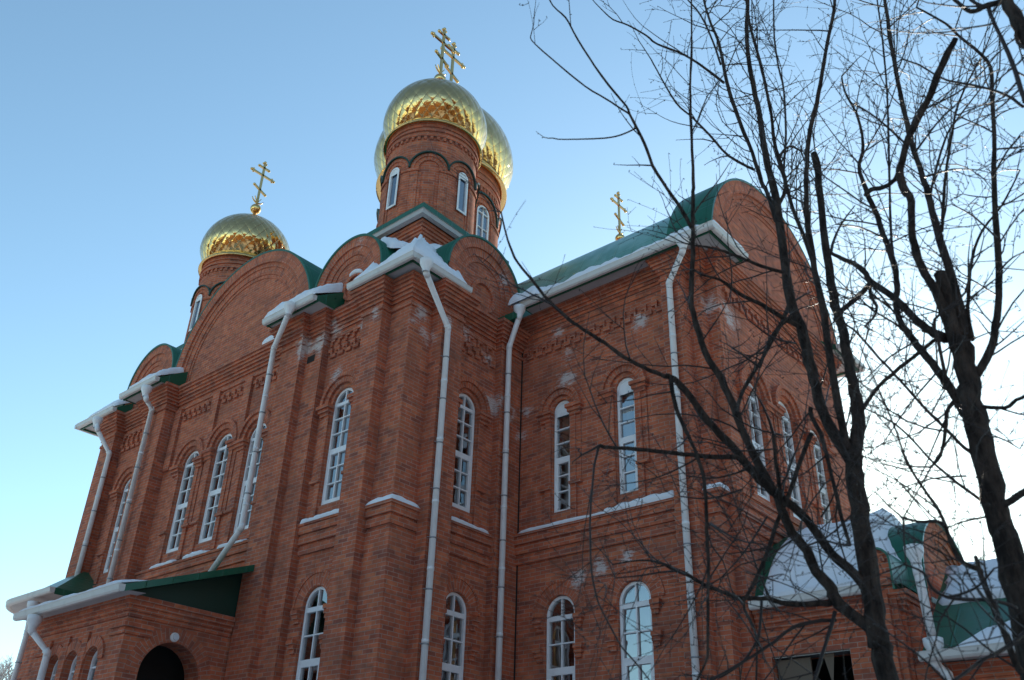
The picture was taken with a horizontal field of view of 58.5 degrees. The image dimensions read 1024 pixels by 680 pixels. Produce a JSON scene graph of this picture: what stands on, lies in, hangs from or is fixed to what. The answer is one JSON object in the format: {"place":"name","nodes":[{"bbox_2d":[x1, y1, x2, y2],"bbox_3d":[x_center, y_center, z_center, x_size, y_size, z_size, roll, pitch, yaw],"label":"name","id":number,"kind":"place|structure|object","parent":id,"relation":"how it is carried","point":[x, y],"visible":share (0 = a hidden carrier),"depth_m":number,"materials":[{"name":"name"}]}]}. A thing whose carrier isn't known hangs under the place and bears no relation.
{"place":"outdoors","nodes":[
{"label":"outdoors","id":0,"kind":"place"},
{"bbox_2d":[0,0,1023,679],"label":"sky","id":1,"kind":"structure","parent":0,"point":[129,129],"materials":[{"name":"blue"}]},
{"label":"ground","id":2,"kind":"structure","parent":0,"visible":0},
{"bbox_2d":[0,655,13,679],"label":"pale bare tree","id":3,"kind":"object","parent":2,"relation":"on","point":[4,670],"visible":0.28,"depth_m":33.40,"materials":[{"name":"grey plant"}]},
{"bbox_2d":[5,572,94,679],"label":"corner bay","id":4,"kind":"object","parent":2,"relation":"on","point":[81,582],"visible":0.38,"depth_m":21.98,"materials":[{"name":"red brick"}]},
{"bbox_2d":[13,565,254,679],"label":"entrance porch","id":5,"kind":"object","parent":2,"relation":"on","point":[118,631],"visible":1,"depth_m":17.06,"materials":[{"name":"red brick"}]},
{"bbox_2d":[49,645,62,679],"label":"window","id":6,"kind":"structure","parent":5,"relation":"in","point":[56,650],"depth_m":17.46,"materials":[{"name":"red brick"}]},
{"bbox_2d":[64,640,81,679],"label":"window","id":7,"kind":"structure","parent":5,"relation":"in","point":[75,645],"depth_m":17.06,"materials":[{"name":"red brick"}]},
{"bbox_2d":[19,579,146,611],"bbox_3d":[-8.158,4.865,17.336,3.987,0.206,0.634,-22,-37,35],"label":"snow patch","id":8,"kind":"object","parent":5,"relation":"on","point":[111,583],"visible":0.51,"depth_m":16.67,"materials":[{"name":"white snow"}]},
{"bbox_2d":[83,635,104,679],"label":"window","id":9,"kind":"structure","parent":5,"relation":"in","point":[97,641],"depth_m":16.59,"materials":[{"name":"red brick"}]},
{"bbox_2d":[136,646,183,679],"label":"archway","id":10,"kind":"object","parent":5,"relation":"in","point":[160,663],"depth_m":17.37,"materials":[{"name":"black"}]},
{"bbox_2d":[170,632,178,641],"bbox_3d":[-6.177,5.449,16.763,0.100,0.170,0.170,-22,-37,35],"label":"wall lamp","id":11,"kind":"object","parent":5,"relation":"attached to","point":[174,636],"visible":1,"depth_m":16.72,"materials":[{"name":"white glass"}]},
{"bbox_2d":[65,27,865,679],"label":"church","id":12,"kind":"structure","parent":2,"relation":"on","point":[435,393],"depth_m":18.78,"materials":[{"name":"red brick"}]},
{"bbox_2d":[88,399,129,417],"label":"snow patch","id":13,"kind":"object","parent":12,"relation":"on","point":[118,403],"visible":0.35,"depth_m":25.49,"materials":[{"name":"white snow"}]},
{"bbox_2d":[93,463,134,584],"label":"window","id":14,"kind":"structure","parent":12,"relation":"in","point":[115,494],"depth_m":23.67,"materials":[{"name":"white plastic"}]},
{"bbox_2d":[129,367,183,388],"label":"snow patch","id":15,"kind":"object","parent":12,"relation":"on","point":[163,372],"visible":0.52,"depth_m":23.91,"materials":[{"name":"white snow"}]},
{"bbox_2d":[149,559,176,568],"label":"snow patch","id":16,"kind":"object","parent":12,"relation":"on","point":[161,564],"visible":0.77,"depth_m":20.82,"materials":[{"name":"white snow"}]},
{"bbox_2d":[155,437,204,564],"bbox_3d":[-7.786,3.792,21.763,1.390,3.090,0.417,-22,-37,35],"label":"window","id":17,"kind":"structure","parent":12,"relation":"in","point":[187,508],"depth_m":21.75,"materials":[{"name":"white plastic"}]},
{"bbox_2d":[182,550,209,558],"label":"snow patch","id":18,"kind":"object","parent":12,"relation":"on","point":[191,554],"visible":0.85,"depth_m":20.09,"materials":[{"name":"white snow"}]},
{"bbox_2d":[188,419,237,553],"bbox_3d":[-6.763,3.342,21.023,1.390,3.190,0.417,-22,-37,35],"label":"window","id":19,"kind":"structure","parent":12,"relation":"in","point":[221,494],"depth_m":21.01,"materials":[{"name":"white plastic"}]},
{"bbox_2d":[217,539,245,548],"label":"snow patch","id":20,"kind":"object","parent":12,"relation":"on","point":[221,545],"visible":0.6,"depth_m":19.42,"materials":[{"name":"white snow"}]},
{"bbox_2d":[223,408,270,543],"bbox_3d":[-5.742,2.978,20.233,1.390,3.090,0.417,-22,-37,35],"label":"window","id":21,"kind":"structure","parent":12,"relation":"in","point":[240,444],"depth_m":20.35,"materials":[{"name":"white plastic"}]},
{"bbox_2d":[262,335,274,344],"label":"snow patch","id":22,"kind":"object","parent":12,"relation":"on","point":[268,339],"visible":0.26,"depth_m":21.66,"materials":[{"name":"white snow"}]},
{"bbox_2d":[264,283,342,317],"bbox_3d":[-4.511,-0.903,21.010,1.874,1.035,1.414,-22,-37,35],"label":"snow patch","id":23,"kind":"object","parent":12,"relation":"on","point":[334,287],"visible":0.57,"depth_m":20.37,"materials":[{"name":"white snow"}]},
{"bbox_2d":[285,569,330,679],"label":"window","id":24,"kind":"structure","parent":12,"relation":"in","point":[321,577],"depth_m":16.95,"materials":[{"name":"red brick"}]},
{"bbox_2d":[300,509,338,523],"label":"snow patch","id":25,"kind":"object","parent":12,"relation":"on","point":[334,511],"visible":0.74,"depth_m":17.63,"materials":[{"name":"white snow"}]},
{"bbox_2d":[309,371,355,517],"bbox_3d":[-3.493,2.082,18.548,1.380,3.090,0.417,-22,-37,35],"label":"window","id":26,"kind":"structure","parent":12,"relation":"in","point":[324,410],"depth_m":18.72,"materials":[{"name":"white plastic"}]},
{"bbox_2d":[349,269,362,276],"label":"snow patch","id":27,"kind":"object","parent":12,"relation":"on","point":[355,271],"visible":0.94,"depth_m":20.48,"materials":[{"name":"white snow"}]},
{"bbox_2d":[354,234,425,279],"bbox_3d":[-2.223,-1.857,19.927,1.968,1.631,1.543,-22,-37,35],"label":"snow patch","id":28,"kind":"object","parent":12,"relation":"on","point":[408,247],"visible":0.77,"depth_m":19.32,"materials":[{"name":"white snow"}]},
{"bbox_2d":[365,494,419,508],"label":"snow patch","id":29,"kind":"object","parent":12,"relation":"on","point":[396,497],"visible":0.98,"depth_m":16.70,"materials":[{"name":"white snow"}]},
{"bbox_2d":[381,236,407,247],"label":"snow patch","id":30,"kind":"object","parent":12,"relation":"on","point":[390,242],"visible":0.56,"depth_m":20.54,"materials":[{"name":"white snow"}]},
{"bbox_2d":[429,243,441,248],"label":"snow patch","id":31,"kind":"object","parent":12,"relation":"on","point":[435,245],"visible":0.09,"depth_m":20.93,"materials":[{"name":"white snow"}]},
{"bbox_2d":[414,239,466,283],"bbox_3d":[-1.837,-1.841,19.930,1.385,1.629,2.018,-22,-37,35],"label":"snow patch","id":32,"kind":"object","parent":12,"relation":"on","point":[424,248],"visible":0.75,"depth_m":19.31,"materials":[{"name":"white snow"}]},
{"bbox_2d":[442,575,480,679],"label":"window","id":33,"kind":"structure","parent":12,"relation":"in","point":[454,582],"depth_m":17.01,"materials":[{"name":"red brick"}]},
{"bbox_2d":[451,516,488,533],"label":"snow patch","id":34,"kind":"object","parent":12,"relation":"on","point":[453,518],"visible":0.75,"depth_m":17.66,"materials":[{"name":"white snow"}]},
{"bbox_2d":[452,377,493,526],"bbox_3d":[-0.958,2.192,18.517,0.285,3.090,1.340,-22,-37,35],"label":"window","id":35,"kind":"structure","parent":12,"relation":"in","point":[484,417],"depth_m":18.77,"materials":[{"name":"white plastic"}]},
{"bbox_2d":[508,286,544,305],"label":"snow patch","id":36,"kind":"object","parent":12,"relation":"on","point":[515,299],"visible":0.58,"depth_m":20.54,"materials":[{"name":"white snow"}]},
{"bbox_2d":[532,579,586,679],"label":"window","id":37,"kind":"structure","parent":12,"relation":"in","point":[557,642],"depth_m":17.20,"materials":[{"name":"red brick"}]},
{"bbox_2d":[536,384,583,524],"bbox_3d":[1.057,2.337,18.867,1.170,3.020,0.417,-22,-37,35],"label":"window","id":38,"kind":"structure","parent":12,"relation":"in","point":[567,475],"depth_m":18.89,"materials":[{"name":"white plastic"}]},
{"bbox_2d":[518,512,603,533],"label":"snow patch","id":39,"kind":"object","parent":12,"relation":"on","point":[555,523],"visible":0.86,"depth_m":17.92,"materials":[{"name":"white snow"}]},
{"bbox_2d":[535,225,697,294],"bbox_3d":[2.284,-1.626,19.660,4.780,0.586,0.855,-22,-37,35],"label":"snow patch","id":40,"kind":"object","parent":12,"relation":"on","point":[592,268],"visible":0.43,"depth_m":19.48,"materials":[{"name":"white snow"}]},
{"bbox_2d":[597,360,650,507],"bbox_3d":[2.279,1.816,17.973,1.170,3.020,0.417,-22,-37,35],"label":"window","id":41,"kind":"structure","parent":12,"relation":"in","point":[640,406],"depth_m":18.01,"materials":[{"name":"white plastic"}]},
{"bbox_2d":[603,563,664,679],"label":"window","id":42,"kind":"structure","parent":12,"relation":"in","point":[642,611],"depth_m":16.19,"materials":[{"name":"white plastic"}]},
{"bbox_2d":[603,490,673,512],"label":"snow patch","id":43,"kind":"object","parent":12,"relation":"on","point":[651,498],"visible":0.82,"depth_m":16.82,"materials":[{"name":"white snow"}]},
{"bbox_2d":[702,482,729,491],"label":"snow patch","id":44,"kind":"object","parent":12,"relation":"on","point":[710,485],"visible":0.63,"depth_m":16.02,"materials":[{"name":"white snow"}]},
{"bbox_2d":[713,220,743,248],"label":"snow patch","id":45,"kind":"object","parent":12,"relation":"on","point":[728,234],"visible":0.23,"depth_m":18.24,"materials":[{"name":"white snow"}]},
{"bbox_2d":[735,363,781,508],"bbox_3d":[4.709,1.843,17.513,0.285,3.010,1.400,-22,-37,35],"label":"window","id":46,"kind":"structure","parent":12,"relation":"in","point":[742,374],"depth_m":17.74,"materials":[{"name":"white plastic"}]},
{"bbox_2d":[771,385,814,519],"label":"window","id":47,"kind":"structure","parent":12,"relation":"in","point":[780,390],"depth_m":18.64,"materials":[{"name":"white plastic"}]},
{"bbox_2d":[803,414,839,524],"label":"window","id":48,"kind":"structure","parent":12,"relation":"in","point":[812,461],"depth_m":19.43,"materials":[{"name":"white glass"}]},
{"bbox_2d":[427,0,979,679],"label":"bare tree","id":49,"kind":"object","parent":2,"relation":"on","point":[883,660],"visible":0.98,"depth_m":5.59,"materials":[{"name":"brown plant"}]},
{"bbox_2d":[685,0,1023,679],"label":"bare tree","id":50,"kind":"object","parent":2,"relation":"on","point":[957,335],"visible":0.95,"depth_m":5.09,"materials":[{"name":"brown plant"}]},
{"bbox_2d":[748,519,961,679],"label":"side porch","id":51,"kind":"object","parent":2,"relation":"on","point":[833,665],"visible":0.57,"depth_m":14.32,"materials":[{"name":"red brick"}]},
{"bbox_2d":[752,514,898,600],"bbox_3d":[5.777,3.887,16.113,1.808,1.922,3.585,-22,-37,35],"label":"snow patch","id":52,"kind":"object","parent":51,"relation":"on","point":[780,589],"visible":0.26,"depth_m":15.19,"materials":[{"name":"white snow"}]},
{"bbox_2d":[855,508,901,560],"bbox_3d":[6.588,3.552,15.642,0.601,1.815,2.727,-22,-37,35],"label":"snow patch","id":53,"kind":"object","parent":51,"relation":"on","point":[882,533],"visible":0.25,"depth_m":15.51,"materials":[{"name":"white snow"}]},
{"bbox_2d":[871,0,1023,197],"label":"bare tree","id":54,"kind":"object","parent":2,"relation":"on","point":[1012,10],"visible":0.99,"depth_m":4.82,"materials":[{"name":"brown plant"}]},
{"bbox_2d":[915,575,1019,679],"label":"stair annexe","id":55,"kind":"structure","parent":2,"relation":"on","point":[963,615],"depth_m":13.01,"materials":[{"name":"red brick"},{"name":"green painted metal"},{"name":"white painted metal"}]},
{"bbox_2d":[939,558,1005,605],"bbox_3d":[8.620,3.320,13.536,4.410,0.884,1.259,-22,-37,35],"label":"snow patch","id":56,"kind":"object","parent":55,"relation":"on","point":[990,566],"visible":0.34,"depth_m":14.30,"materials":[{"name":"white snow"}]},
{"bbox_2d":[957,620,1012,646],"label":"snow patch","id":57,"kind":"object","parent":55,"relation":"on","point":[986,632],"visible":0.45,"depth_m":12.62,"materials":[{"name":"white snow"}]}
]}

